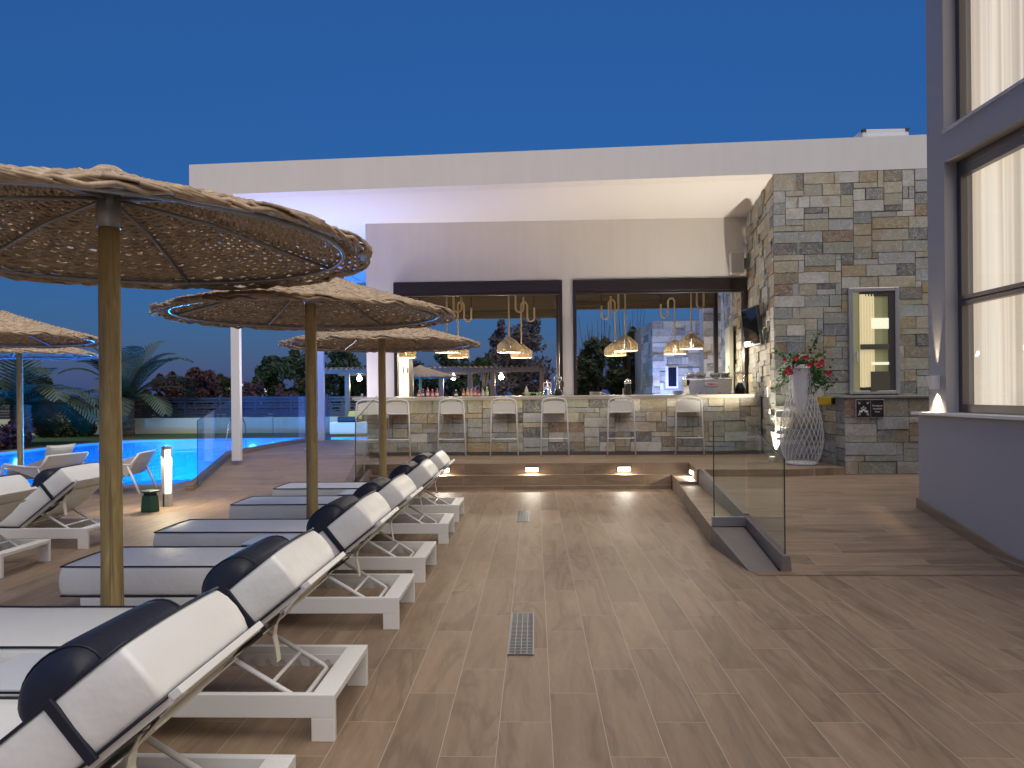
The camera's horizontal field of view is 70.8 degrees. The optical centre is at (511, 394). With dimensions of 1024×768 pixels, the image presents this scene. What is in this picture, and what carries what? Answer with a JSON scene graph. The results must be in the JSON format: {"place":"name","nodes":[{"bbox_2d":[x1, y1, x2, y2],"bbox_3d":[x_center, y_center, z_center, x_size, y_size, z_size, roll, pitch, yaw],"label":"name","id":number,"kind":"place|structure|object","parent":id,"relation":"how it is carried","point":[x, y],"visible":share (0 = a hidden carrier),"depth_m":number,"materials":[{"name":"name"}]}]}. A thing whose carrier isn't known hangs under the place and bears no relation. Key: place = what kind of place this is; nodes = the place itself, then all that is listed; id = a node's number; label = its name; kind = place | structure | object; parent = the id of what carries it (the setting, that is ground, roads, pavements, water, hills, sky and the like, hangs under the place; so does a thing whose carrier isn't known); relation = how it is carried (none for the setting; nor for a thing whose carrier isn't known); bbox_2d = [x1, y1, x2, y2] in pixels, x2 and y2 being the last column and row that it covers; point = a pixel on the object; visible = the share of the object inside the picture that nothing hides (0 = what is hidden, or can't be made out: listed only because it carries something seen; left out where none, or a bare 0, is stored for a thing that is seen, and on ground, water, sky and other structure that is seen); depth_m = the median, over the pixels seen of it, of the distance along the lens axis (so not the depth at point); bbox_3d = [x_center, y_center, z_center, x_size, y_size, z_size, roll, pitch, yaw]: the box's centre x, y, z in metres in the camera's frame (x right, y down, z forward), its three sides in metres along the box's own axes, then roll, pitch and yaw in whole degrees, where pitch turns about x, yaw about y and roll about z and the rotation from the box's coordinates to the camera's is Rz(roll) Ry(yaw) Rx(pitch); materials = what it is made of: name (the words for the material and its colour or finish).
{"place":"outdoors","nodes":[
{"label":"outdoors","id":0,"kind":"place"},
{"bbox_2d":[0,438,366,481],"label":"pool water","id":1,"kind":"structure","parent":0,"point":[182,450],"depth_m":19.96,"materials":[{"name":"blue liquid"}]},
{"bbox_2d":[0,432,366,450],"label":"lawn","id":2,"kind":"structure","parent":0,"point":[37,441],"depth_m":26.36,"materials":[{"name":"plant"}]},
{"bbox_2d":[0,421,35,449],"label":"garden shrub","id":3,"kind":"object","parent":2,"relation":"on","point":[8,435],"visible":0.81,"depth_m":20.77,"materials":[{"name":"purple plant"}]},
{"bbox_2d":[45,417,68,437],"bbox_3d":[-17.055,1.267,27.037,0.983,0.862,0.839,-1,0,2],"label":"garden shrub","id":4,"kind":"object","parent":2,"relation":"on","point":[62,421],"visible":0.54,"depth_m":26.92,"materials":[{"name":"green plant"}]},
{"bbox_2d":[0,359,127,446],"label":"palm tree","id":5,"kind":"object","parent":2,"relation":"on","point":[10,399],"visible":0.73,"depth_m":21.88,"materials":[{"name":"green plant"}]},
{"bbox_2d":[58,421,81,436],"bbox_3d":[-16.666,1.310,27.192,0.962,0.660,0.872,-1,0,2],"label":"garden shrub","id":6,"kind":"object","parent":2,"relation":"on","point":[69,431],"visible":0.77,"depth_m":26.97,"materials":[{"name":"green plant"}]},
{"bbox_2d":[57,341,198,435],"bbox_3d":[-14.556,-0.275,27.911,5.032,3.746,5.021,-1,0,37],"label":"palm tree","id":7,"kind":"object","parent":2,"relation":"on","point":[134,371],"visible":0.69,"depth_m":27.35,"materials":[{"name":"green plant"}]},
{"bbox_2d":[0,417,337,434],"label":"garden wall","id":8,"kind":"structure","parent":2,"relation":"on","point":[219,425],"depth_m":28.99,"materials":[{"name":"paint"}]},
{"bbox_2d":[0,394,416,420],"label":"slat fence","id":9,"kind":"object","parent":2,"relation":"on","point":[220,400],"visible":0.38,"depth_m":29.25,"materials":[{"name":"grey"}]},
{"bbox_2d":[329,411,366,434],"bbox_3d":[-6.021,1.048,27.091,1.500,0.879,0.820,-1,0,2],"label":"garden sofa","id":10,"kind":"object","parent":2,"relation":"on","point":[344,425],"visible":0.72,"depth_m":26.70,"materials":[{"name":"white fabric"}]},
{"bbox_2d":[0,437,366,484],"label":"pool basin","id":11,"kind":"object","parent":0,"point":[142,478],"visible":0.18,"depth_m":24.65,"materials":[{"name":"blue tile"}]},
{"bbox_2d":[0,437,341,483],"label":"pool coping","id":12,"kind":"object","parent":11,"relation":"on","point":[186,482],"visible":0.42,"depth_m":24.77,"materials":[{"name":"stone"}]},
{"bbox_2d":[181,439,378,490],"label":"ramp","id":13,"kind":"structure","parent":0,"point":[267,469],"depth_m":12.17,"materials":[{"name":"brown wood"}]},
{"bbox_2d":[0,394,779,570],"bbox_3d":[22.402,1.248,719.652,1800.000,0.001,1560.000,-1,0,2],"label":"ground","id":14,"kind":"structure","parent":0,"point":[365,418],"depth_m":73.23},
{"bbox_2d":[151,371,185,417],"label":"garden tree","id":15,"kind":"object","parent":14,"relation":"on","point":[171,392],"visible":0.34,"depth_m":33.18,"materials":[{"name":"red plant"}]},
{"bbox_2d":[180,366,225,417],"bbox_3d":[-13.954,0.149,32.570,1.757,2.895,1.890,-1,0,2],"label":"garden tree","id":16,"kind":"object","parent":14,"relation":"on","point":[208,381],"visible":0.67,"depth_m":32.14,"materials":[{"name":"green plant"}]},
{"bbox_2d":[217,373,248,417],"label":"garden tree","id":17,"kind":"object","parent":14,"relation":"on","point":[225,385],"visible":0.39,"depth_m":36.00,"materials":[{"name":"green plant"}]},
{"bbox_2d":[242,379,267,414],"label":"garden tree","id":18,"kind":"object","parent":14,"relation":"on","point":[251,389],"visible":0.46,"depth_m":31.11,"materials":[{"name":"green plant"}]},
{"bbox_2d":[186,434,345,490],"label":"walkway kerb","id":19,"kind":"structure","parent":14,"relation":"on","point":[209,470],"depth_m":12.63,"materials":[{"name":"brown stone"}]},
{"bbox_2d":[252,355,302,414],"bbox_3d":[-12.281,-0.258,37.533,2.850,3.677,2.772,-1,0,2],"label":"garden tree","id":20,"kind":"object","parent":14,"relation":"on","point":[268,371],"visible":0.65,"depth_m":36.97,"materials":[{"name":"green plant"}]},
{"bbox_2d":[274,384,298,416],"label":"garden tree","id":21,"kind":"object","parent":14,"relation":"on","point":[279,392],"visible":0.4,"depth_m":30.13,"materials":[{"name":"green plant"}]},
{"bbox_2d":[279,349,337,408],"bbox_3d":[-10.786,-0.572,38.415,3.429,4.277,2.506,-1,0,-8],"label":"garden tree","id":22,"kind":"object","parent":14,"relation":"on","point":[329,379],"visible":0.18,"depth_m":37.88,"materials":[{"name":"green plant"}]},
{"bbox_2d":[325,351,366,410],"bbox_3d":[-8.448,-0.645,38.189,2.903,4.380,3.124,-1,0,2],"label":"garden tree","id":23,"kind":"object","parent":14,"relation":"on","point":[340,359],"visible":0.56,"depth_m":37.73,"materials":[{"name":"green plant"}]},
{"bbox_2d":[413,360,430,396],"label":"garden tree","id":24,"kind":"object","parent":14,"relation":"on","point":[416,385],"visible":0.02,"depth_m":38.37,"materials":[{"name":"green plant"}]},
{"bbox_2d":[325,365,544,415],"bbox_3d":[-3.129,0.185,29.612,8.900,2.550,3.500,-1,0,2],"label":"pergola","id":25,"kind":"object","parent":14,"relation":"on","point":[468,371],"visible":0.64,"depth_m":28.02,"materials":[{"name":"wood"}]},
{"bbox_2d":[413,365,459,393],"bbox_3d":[-3.012,0.250,23.705,2.589,2.418,2.601,-1,0,-10],"label":"wicker umbrella","id":26,"kind":"object","parent":14,"relation":"on","point":[420,372],"visible":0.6,"depth_m":23.24,"materials":[{"name":"beige wicker"}]},
{"bbox_2d":[422,353,473,396],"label":"garden tree","id":27,"kind":"object","parent":14,"relation":"on","point":[459,384],"visible":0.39,"depth_m":36.83,"materials":[{"name":"green plant"}]},
{"bbox_2d":[471,354,494,395],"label":"tree","id":28,"kind":"object","parent":14,"relation":"on","point":[483,362],"visible":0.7,"depth_m":29.93,"materials":[{"name":"green plant"}]},
{"bbox_2d":[484,318,555,395],"bbox_3d":[0.179,-1.034,30.957,3.053,4.997,3.126,-1,0,-30],"label":"tall tree","id":29,"kind":"object","parent":14,"relation":"on","point":[531,339],"visible":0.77,"depth_m":30.39,"materials":[{"name":"green plant"}]},
{"bbox_2d":[577,332,598,394],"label":"dark tree","id":30,"kind":"object","parent":14,"relation":"on","point":[587,385],"visible":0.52,"depth_m":26.64,"materials":[{"name":"green plant"}]},
{"bbox_2d":[578,317,616,394],"bbox_3d":[3.114,-0.776,26.906,1.404,4.421,1.620,-1,0,-30],"label":"dark tree","id":31,"kind":"object","parent":14,"relation":"on","point":[594,366],"visible":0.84,"depth_m":26.59,"materials":[{"name":"green plant"}]},
{"bbox_2d":[365,453,845,484],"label":"bar platform","id":32,"kind":"structure","parent":14,"relation":"on","point":[743,465],"depth_m":11.04,"materials":[{"name":"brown wood"}]},
{"bbox_2d":[354,399,378,457],"bbox_3d":[-2.494,0.577,12.432,0.496,0.999,0.444,-1,0,-18],"label":"bar stool","id":33,"kind":"object","parent":32,"relation":"on","point":[372,409],"visible":0.68,"depth_m":12.25,"materials":[{"name":"white"}]},
{"bbox_2d":[386,399,410,456],"bbox_3d":[-1.969,0.572,12.418,0.496,0.999,0.444,-1,0,-1],"label":"bar stool","id":34,"kind":"object","parent":32,"relation":"on","point":[396,408],"visible":0.8,"depth_m":12.24,"materials":[{"name":"white"}]},
{"bbox_2d":[437,398,465,456],"bbox_3d":[-1.019,0.563,12.372,0.496,0.999,0.444,-1,0,1],"label":"bar stool","id":35,"kind":"object","parent":32,"relation":"on","point":[451,407],"visible":0.97,"depth_m":12.19,"materials":[{"name":"white"}]},
{"bbox_2d":[490,398,518,456],"bbox_3d":[-0.124,0.555,12.328,0.496,0.999,0.443,-1,0,3],"label":"bar stool","id":36,"kind":"object","parent":32,"relation":"on","point":[503,407],"visible":1,"depth_m":12.14,"materials":[{"name":"white"}]},
{"bbox_2d":[365,463,687,489],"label":"step risers","id":37,"kind":"object","parent":32,"relation":"attached to","point":[552,482],"visible":0.71,"depth_m":10.80,"materials":[{"name":"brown wood"}]},
{"bbox_2d":[540,397,569,456],"bbox_3d":[0.715,0.547,12.287,0.496,0.999,0.443,-1,0,0],"label":"bar stool","id":38,"kind":"object","parent":32,"relation":"on","point":[552,407],"visible":0.99,"depth_m":12.11,"materials":[{"name":"white"}]},
{"bbox_2d":[352,394,761,455],"bbox_3d":[0.837,0.534,12.925,7.139,1.020,1.690,-1,0,2],"label":"bar counter","id":39,"kind":"object","parent":32,"relation":"on","point":[654,422],"visible":0.83,"depth_m":12.37,"materials":[{"name":"stone"}]},
{"bbox_2d":[682,376,732,393],"bbox_3d":[3.500,-0.163,12.866,0.820,0.324,0.542,-1,0,2],"label":"coffee machine","id":40,"kind":"object","parent":39,"relation":"on","point":[704,385],"visible":0.98,"depth_m":12.69,"materials":[{"name":"silver metal"}]},
{"bbox_2d":[189,134,985,473],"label":"bar pavilion","id":41,"kind":"structure","parent":32,"relation":"on","point":[829,236],"depth_m":11.57,"materials":[{"name":"white paint"}]},
{"bbox_2d":[435,296,462,352],"bbox_3d":[-1.319,-1.654,14.547,0.484,1.626,0.483,-1,0,-43],"label":"pendant lamp","id":42,"kind":"object","parent":41,"relation":"hanging from","point":[454,310],"visible":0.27,"depth_m":14.53,"materials":[{"name":"beige wicker"}]},
{"bbox_2d":[447,296,471,357],"bbox_3d":[-1.214,-1.635,16.145,0.483,1.626,0.484,-1,0,41],"label":"pendant lamp","id":43,"kind":"object","parent":41,"relation":"hanging from","point":[463,354],"visible":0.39,"depth_m":16.13,"materials":[{"name":"white"}]},
{"bbox_2d":[393,281,562,395],"bbox_3d":[-0.652,-1.069,13.952,3.250,2.190,0.250,-1,0,2],"label":"window frame","id":44,"kind":"structure","parent":41,"relation":"in","point":[495,288],"depth_m":13.83,"materials":[{"name":"brown metal"}]},
{"bbox_2d":[408,295,558,396],"bbox_3d":[-0.652,-1.165,17.028,3.580,2.598,0.100,-1,0,2],"label":"window frame","id":45,"kind":"structure","parent":41,"relation":"in","point":[411,378],"depth_m":16.93,"materials":[{"name":"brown metal"}]},
{"bbox_2d":[497,295,523,352],"bbox_3d":[-0.065,-1.656,14.508,0.483,1.626,0.484,-1,0,35],"label":"pendant lamp","id":46,"kind":"object","parent":41,"relation":"hanging from","point":[513,345],"visible":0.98,"depth_m":14.41,"materials":[{"name":"white"}]},
{"bbox_2d":[511,295,534,357],"bbox_3d":[0.205,-1.629,16.101,0.483,1.626,0.484,-1,0,35],"label":"pendant lamp","id":47,"kind":"object","parent":41,"relation":"hanging from","point":[526,351],"visible":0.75,"depth_m":16.08,"materials":[{"name":"white"}]},
{"bbox_2d":[601,294,625,355],"bbox_3d":[2.294,-1.674,16.036,0.484,1.626,0.483,-1,0,-29],"label":"pendant lamp","id":48,"kind":"object","parent":41,"relation":"hanging from","point":[608,350],"visible":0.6,"depth_m":16.02,"materials":[{"name":"white"}]},
{"bbox_2d":[610,294,637,351],"bbox_3d":[2.269,-1.678,14.436,0.484,1.626,0.483,-1,0,-18],"label":"pendant lamp","id":49,"kind":"object","parent":41,"relation":"hanging from","point":[625,343],"visible":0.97,"depth_m":14.35,"materials":[{"name":"white"}]},
{"bbox_2d":[573,278,747,394],"bbox_3d":[2.829,-1.102,13.843,3.305,2.190,0.250,-1,0,2],"label":"window frame","id":50,"kind":"structure","parent":41,"relation":"in","point":[703,285],"depth_m":13.73,"materials":[{"name":"brown metal"}]},
{"bbox_2d":[660,293,685,354],"bbox_3d":[3.613,-1.706,15.995,0.484,1.626,0.483,-1,0,-29],"label":"pendant lamp","id":51,"kind":"object","parent":41,"relation":"hanging from","point":[671,347],"visible":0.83,"depth_m":15.96,"materials":[{"name":"white"}]},
{"bbox_2d":[679,293,704,349],"bbox_3d":[3.583,-1.721,14.395,0.483,1.626,0.484,-1,0,24],"label":"pendant lamp","id":52,"kind":"object","parent":41,"relation":"hanging from","point":[693,341],"visible":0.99,"depth_m":14.30,"materials":[{"name":"white"}]},
{"bbox_2d":[713,293,717,372],"bbox_3d":[3.066,-1.200,16.912,3.500,2.598,0.100,-1,0,2],"label":"window frame","id":53,"kind":"structure","parent":41,"relation":"in","point":[715,310],"depth_m":16.81,"materials":[{"name":"brown metal"}]},
{"bbox_2d":[725,326,733,392],"bbox_3d":[4.734,-0.745,15.695,0.086,1.420,0.750,-1,0,10],"label":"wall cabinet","id":54,"kind":"object","parent":41,"relation":"attached to","point":[729,367],"depth_m":15.33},
{"bbox_2d":[725,326,733,392],"bbox_3d":[4.737,-0.745,15.695,0.080,1.420,0.750,-1,0,10],"label":"door","id":55,"kind":"structure","parent":54,"relation":"in","point":[729,330],"depth_m":15.33,"materials":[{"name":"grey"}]},
{"bbox_2d":[729,252,747,275],"bbox_3d":[4.215,-2.435,13.436,0.345,0.410,0.297,-1,0,2],"label":"wall speaker","id":56,"kind":"object","parent":41,"relation":"attached to","point":[738,263],"depth_m":13.29,"materials":[{"name":"grey"}]},
{"bbox_2d":[741,305,763,347],"bbox_3d":[4.122,-1.139,12.167,0.255,0.640,0.880,-1,0,2],"label":"television","id":57,"kind":"object","parent":41,"relation":"attached to","point":[752,325],"visible":0.98,"depth_m":12.06,"materials":[{"name":"black plastic"}]},
{"bbox_2d":[855,399,883,417],"bbox_3d":[4.925,0.195,9.906,0.385,0.252,0.017,-1,0,2],"label":"assembly point sign","id":58,"kind":"object","parent":41,"relation":"attached to","point":[869,408],"visible":1,"depth_m":9.90,"materials":[{"name":"brown"}]},
{"bbox_2d":[847,287,912,393],"bbox_3d":[5.573,-0.805,10.782,1.022,1.595,0.098,-1,0,5],"label":"window","id":59,"kind":"structure","parent":41,"relation":"in","point":[874,346],"depth_m":10.79,"materials":[{"name":"yellow metal"}]},
{"bbox_2d":[854,128,908,136],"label":"roof unit","id":60,"kind":"structure","parent":41,"relation":"on","point":[878,132],"depth_m":12.01,"materials":[{"name":"grey"}]},
{"bbox_2d":[607,397,636,455],"bbox_3d":[1.839,0.536,12.232,0.496,0.999,0.444,-1,0,4],"label":"bar stool","id":61,"kind":"object","parent":32,"relation":"on","point":[620,406],"visible":0.99,"depth_m":12.04,"materials":[{"name":"white"}]},
{"bbox_2d":[674,396,704,455],"bbox_3d":[2.968,0.525,12.176,0.496,0.999,0.444,-1,0,5],"label":"bar stool","id":62,"kind":"object","parent":32,"relation":"on","point":[688,405],"visible":0.94,"depth_m":11.99,"materials":[{"name":"white"}]},
{"bbox_2d":[779,364,823,465],"bbox_3d":[4.189,0.292,10.425,0.605,1.440,0.602,-1,0,2],"label":"wire planter","id":63,"kind":"object","parent":32,"relation":"on","point":[799,381],"visible":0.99,"depth_m":10.32,"materials":[{"name":"metal"}]},
{"bbox_2d":[770,329,837,394],"bbox_3d":[4.233,-0.445,10.425,0.932,1.003,0.631,-1,0,2],"label":"flowering plant","id":64,"kind":"object","parent":63,"relation":"in","point":[814,370],"visible":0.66,"depth_m":10.39,"materials":[{"name":"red plant"}]},
{"bbox_2d":[608,309,644,394],"bbox_3d":[4.355,-0.965,26.856,1.574,4.775,1.910,-1,0,-14],"label":"dark tree","id":65,"kind":"object","parent":14,"relation":"on","point":[624,372],"visible":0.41,"depth_m":26.69,"materials":[{"name":"green plant"}]},
{"bbox_2d":[699,293,721,378],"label":"stone garden wall","id":66,"kind":"structure","parent":14,"relation":"on","point":[706,337],"depth_m":18.84,"materials":[{"name":"stone"}]},
{"bbox_2d":[911,0,1023,573],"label":"building","id":67,"kind":"structure","parent":14,"relation":"on","point":[971,473],"depth_m":6.49,"materials":[{"name":"grey paint"}]},
{"bbox_2d":[926,376,939,388],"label":"wall lamp","id":68,"kind":"object","parent":67,"relation":"attached to","point":[933,382],"visible":1,"depth_m":6.84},
{"bbox_2d":[955,0,1023,120],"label":"window","id":69,"kind":"structure","parent":67,"relation":"in","point":[997,26],"depth_m":6.42,"materials":[{"name":"beige metal"}]},
{"bbox_2d":[957,126,1023,414],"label":"window","id":70,"kind":"structure","parent":67,"relation":"in","point":[996,169],"depth_m":6.37,"materials":[{"name":"glass"}]},
{"bbox_2d":[0,0,926,398],"label":"sky","id":71,"kind":"structure","parent":0,"point":[151,89],"materials":[{"name":"blue"}]},
{"bbox_2d":[0,484,1023,767],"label":"terrace floor","id":72,"kind":"structure","parent":0,"point":[666,634],"depth_m":3.91,"materials":[{"name":"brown wood"}]},
{"bbox_2d":[0,653,47,693],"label":"side table","id":73,"kind":"object","parent":72,"relation":"on","point":[14,671],"visible":0.27,"depth_m":2.75,"materials":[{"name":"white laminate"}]},
{"bbox_2d":[0,473,50,577],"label":"sun lounger","id":74,"kind":"object","parent":72,"relation":"on","point":[16,490],"visible":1,"depth_m":6.19,"materials":[{"name":"white fabric"},{"name":"white painted metal"},{"name":"navy vinyl"}]},
{"bbox_2d":[1,443,88,478],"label":"lounge armchair","id":75,"kind":"object","parent":72,"relation":"on","point":[59,456],"visible":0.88,"depth_m":10.55,"materials":[{"name":"grey"}]},
{"bbox_2d":[0,310,97,348],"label":"wicker umbrella","id":76,"kind":"object","parent":72,"relation":"on","point":[16,331],"visible":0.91,"depth_m":8.04,"materials":[{"name":"beige wicker"}]},
{"bbox_2d":[0,347,98,465],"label":"wicker umbrella","id":77,"kind":"object","parent":72,"relation":"on","point":[19,355],"visible":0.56,"depth_m":11.67,"materials":[{"name":"wicker"}]},
{"bbox_2d":[0,462,123,548],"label":"sun lounger","id":78,"kind":"object","parent":72,"relation":"on","point":[49,502],"visible":0.82,"depth_m":6.87,"materials":[{"name":"white fabric"},{"name":"white painted metal"},{"name":"navy vinyl"}]},
{"bbox_2d":[81,449,157,493],"bbox_3d":[-5.989,1.183,10.994,0.898,0.622,0.756,-1,0,-8],"label":"lounge armchair","id":79,"kind":"object","parent":72,"relation":"on","point":[137,463],"visible":0.53,"depth_m":10.80,"materials":[{"name":"grey"}]},
{"bbox_2d":[0,586,295,767],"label":"sun lounger","id":80,"kind":"object","parent":72,"relation":"on","point":[106,694],"visible":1,"depth_m":1.95,"materials":[{"name":"white fabric"},{"name":"white painted metal"},{"name":"navy vinyl"}]},
{"bbox_2d":[141,489,158,512],"bbox_3d":[-4.558,1.339,9.066,0.240,0.268,0.208,-1,0,2],"label":"green utility box","id":81,"kind":"object","parent":72,"relation":"on","point":[150,502],"visible":1,"depth_m":8.98,"materials":[{"name":"green plastic"}]},
{"bbox_2d":[161,446,172,506],"bbox_3d":[-4.543,1.078,9.476,0.100,0.790,0.100,-1,0,2],"label":"bollard light","id":82,"kind":"object","parent":72,"relation":"on","point":[166,480],"visible":1,"depth_m":9.43,"materials":[{"name":"grey"}]},
{"bbox_2d":[0,528,367,741],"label":"sun lounger","id":83,"kind":"object","parent":72,"relation":"on","point":[265,581],"visible":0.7,"depth_m":3.08,"materials":[{"name":"white fabric"},{"name":"white painted metal"},{"name":"navy vinyl"}]},
{"bbox_2d":[0,163,372,605],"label":"wicker umbrella","id":84,"kind":"object","parent":72,"relation":"on","point":[99,205],"visible":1,"depth_m":4.17,"materials":[{"name":"wicker"}]},
{"bbox_2d":[59,490,414,629],"bbox_3d":[-1.746,1.055,4.725,2.122,0.782,0.612,-1,0,2],"label":"sun lounger","id":85,"kind":"object","parent":72,"relation":"on","point":[346,524],"visible":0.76,"depth_m":4.45,"materials":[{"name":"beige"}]},
{"bbox_2d":[241,534,298,545],"bbox_3d":[-1.676,1.250,5.255,0.460,0.392,0.360,-1,0,2],"label":"side table","id":86,"kind":"object","parent":72,"relation":"on","point":[263,536],"visible":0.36,"depth_m":5.31,"materials":[{"name":"white plastic"}]},
{"bbox_2d":[153,473,435,582],"bbox_3d":[-1.713,1.055,5.825,2.122,0.782,0.612,-1,0,2],"label":"sun lounger","id":87,"kind":"object","parent":72,"relation":"on","point":[399,491],"visible":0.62,"depth_m":5.58,"materials":[{"name":"beige"}]},
{"bbox_2d":[148,267,455,518],"bbox_3d":[-1.785,0.161,6.409,2.601,2.572,2.589,-1,0,-17],"label":"wicker umbrella","id":88,"kind":"object","parent":72,"relation":"on","point":[336,304],"visible":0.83,"depth_m":6.39,"materials":[{"name":"wicker"}]},
{"bbox_2d":[229,458,453,543],"bbox_3d":[-1.671,1.055,7.232,2.122,0.782,0.612,-1,0,1],"label":"sun lounger","id":89,"kind":"object","parent":72,"relation":"on","point":[424,473],"visible":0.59,"depth_m":6.95,"materials":[{"name":"beige"}]},
{"bbox_2d":[344,461,363,481],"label":"kerb","id":90,"kind":"structure","parent":72,"relation":"on","point":[350,477],"depth_m":10.72,"materials":[{"name":"grey concrete"}]},
{"bbox_2d":[355,396,378,481],"bbox_3d":[-2.187,0.738,10.848,0.079,1.424,1.450,-1,0,3],"label":"glass balustrade","id":91,"kind":"object","parent":72,"relation":"on","point":[366,476],"visible":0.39,"depth_m":10.63,"materials":[{"name":"white"}]},
{"bbox_2d":[272,449,463,521],"bbox_3d":[-1.649,1.054,8.404,2.122,0.782,0.612,-1,0,2],"label":"sun lounger","id":92,"kind":"object","parent":72,"relation":"on","point":[440,459],"visible":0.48,"depth_m":8.14,"materials":[{"name":"beige"}]},
{"bbox_2d":[278,327,480,476],"bbox_3d":[-1.666,0.198,9.256,2.562,2.495,2.550,-1,0,43],"label":"wicker umbrella","id":93,"kind":"object","parent":72,"relation":"on","point":[403,340],"visible":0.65,"depth_m":9.22,"materials":[{"name":"wicker"}]},
{"bbox_2d":[507,613,533,654],"bbox_3d":[0.059,1.425,4.313,0.146,0.006,0.753,-1,0,2],"label":"floor grate","id":94,"kind":"object","parent":72,"relation":"on","point":[521,638],"visible":1,"depth_m":4.26,"materials":[{"name":"grey metal"}]},
{"bbox_2d":[370,473,696,495],"bbox_3d":[0.193,1.337,10.434,4.912,0.243,1.009,-1,0,2],"label":"step","id":95,"kind":"object","parent":72,"relation":"on","point":[677,479],"visible":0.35,"depth_m":10.76,"materials":[{"name":"brown wood"}]},
{"bbox_2d":[679,485,732,544],"bbox_3d":[2.239,1.331,8.279,0.333,0.215,3.203,-1,0,8],"label":"side ledge","id":96,"kind":"object","parent":72,"relation":"on","point":[697,500],"visible":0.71,"depth_m":8.04,"materials":[{"name":"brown wood"}]},
{"bbox_2d":[711,526,777,571],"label":"ledge slope","id":97,"kind":"structure","parent":72,"relation":"on","point":[739,545],"depth_m":6.24,"materials":[{"name":"grey concrete"}]},
{"bbox_2d":[699,420,791,570],"bbox_3d":[2.191,0.824,7.791,0.456,1.170,4.126,-1,0,6],"label":"glass balustrade","id":98,"kind":"object","parent":97,"relation":"on","point":[777,554],"visible":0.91,"depth_m":6.67,"materials":[{"name":"clear"}]},
{"bbox_2d":[753,571,1023,574],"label":"path border tile","id":99,"kind":"object","parent":72,"relation":"on","point":[886,573],"visible":1,"depth_m":5.63,"materials":[{"name":"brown wood"}]},
{"bbox_2d":[635,320,699,394],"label":"stone tower","id":100,"kind":"structure","parent":0,"point":[658,371],"depth_m":21.86,"materials":[{"name":"stone"}]},
{"bbox_2d":[665,366,677,387],"bbox_3d":[4.846,-0.526,21.830,0.380,0.660,0.060,-1,0,2],"label":"window","id":101,"kind":"structure","parent":100,"relation":"in","point":[671,372],"depth_m":21.80,"materials":[{"name":"blue"}]},
{"bbox_2d":[714,474,1013,570],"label":"ramp","id":102,"kind":"structure","parent":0,"point":[864,522],"depth_m":6.69,"materials":[{"name":"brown wood"}]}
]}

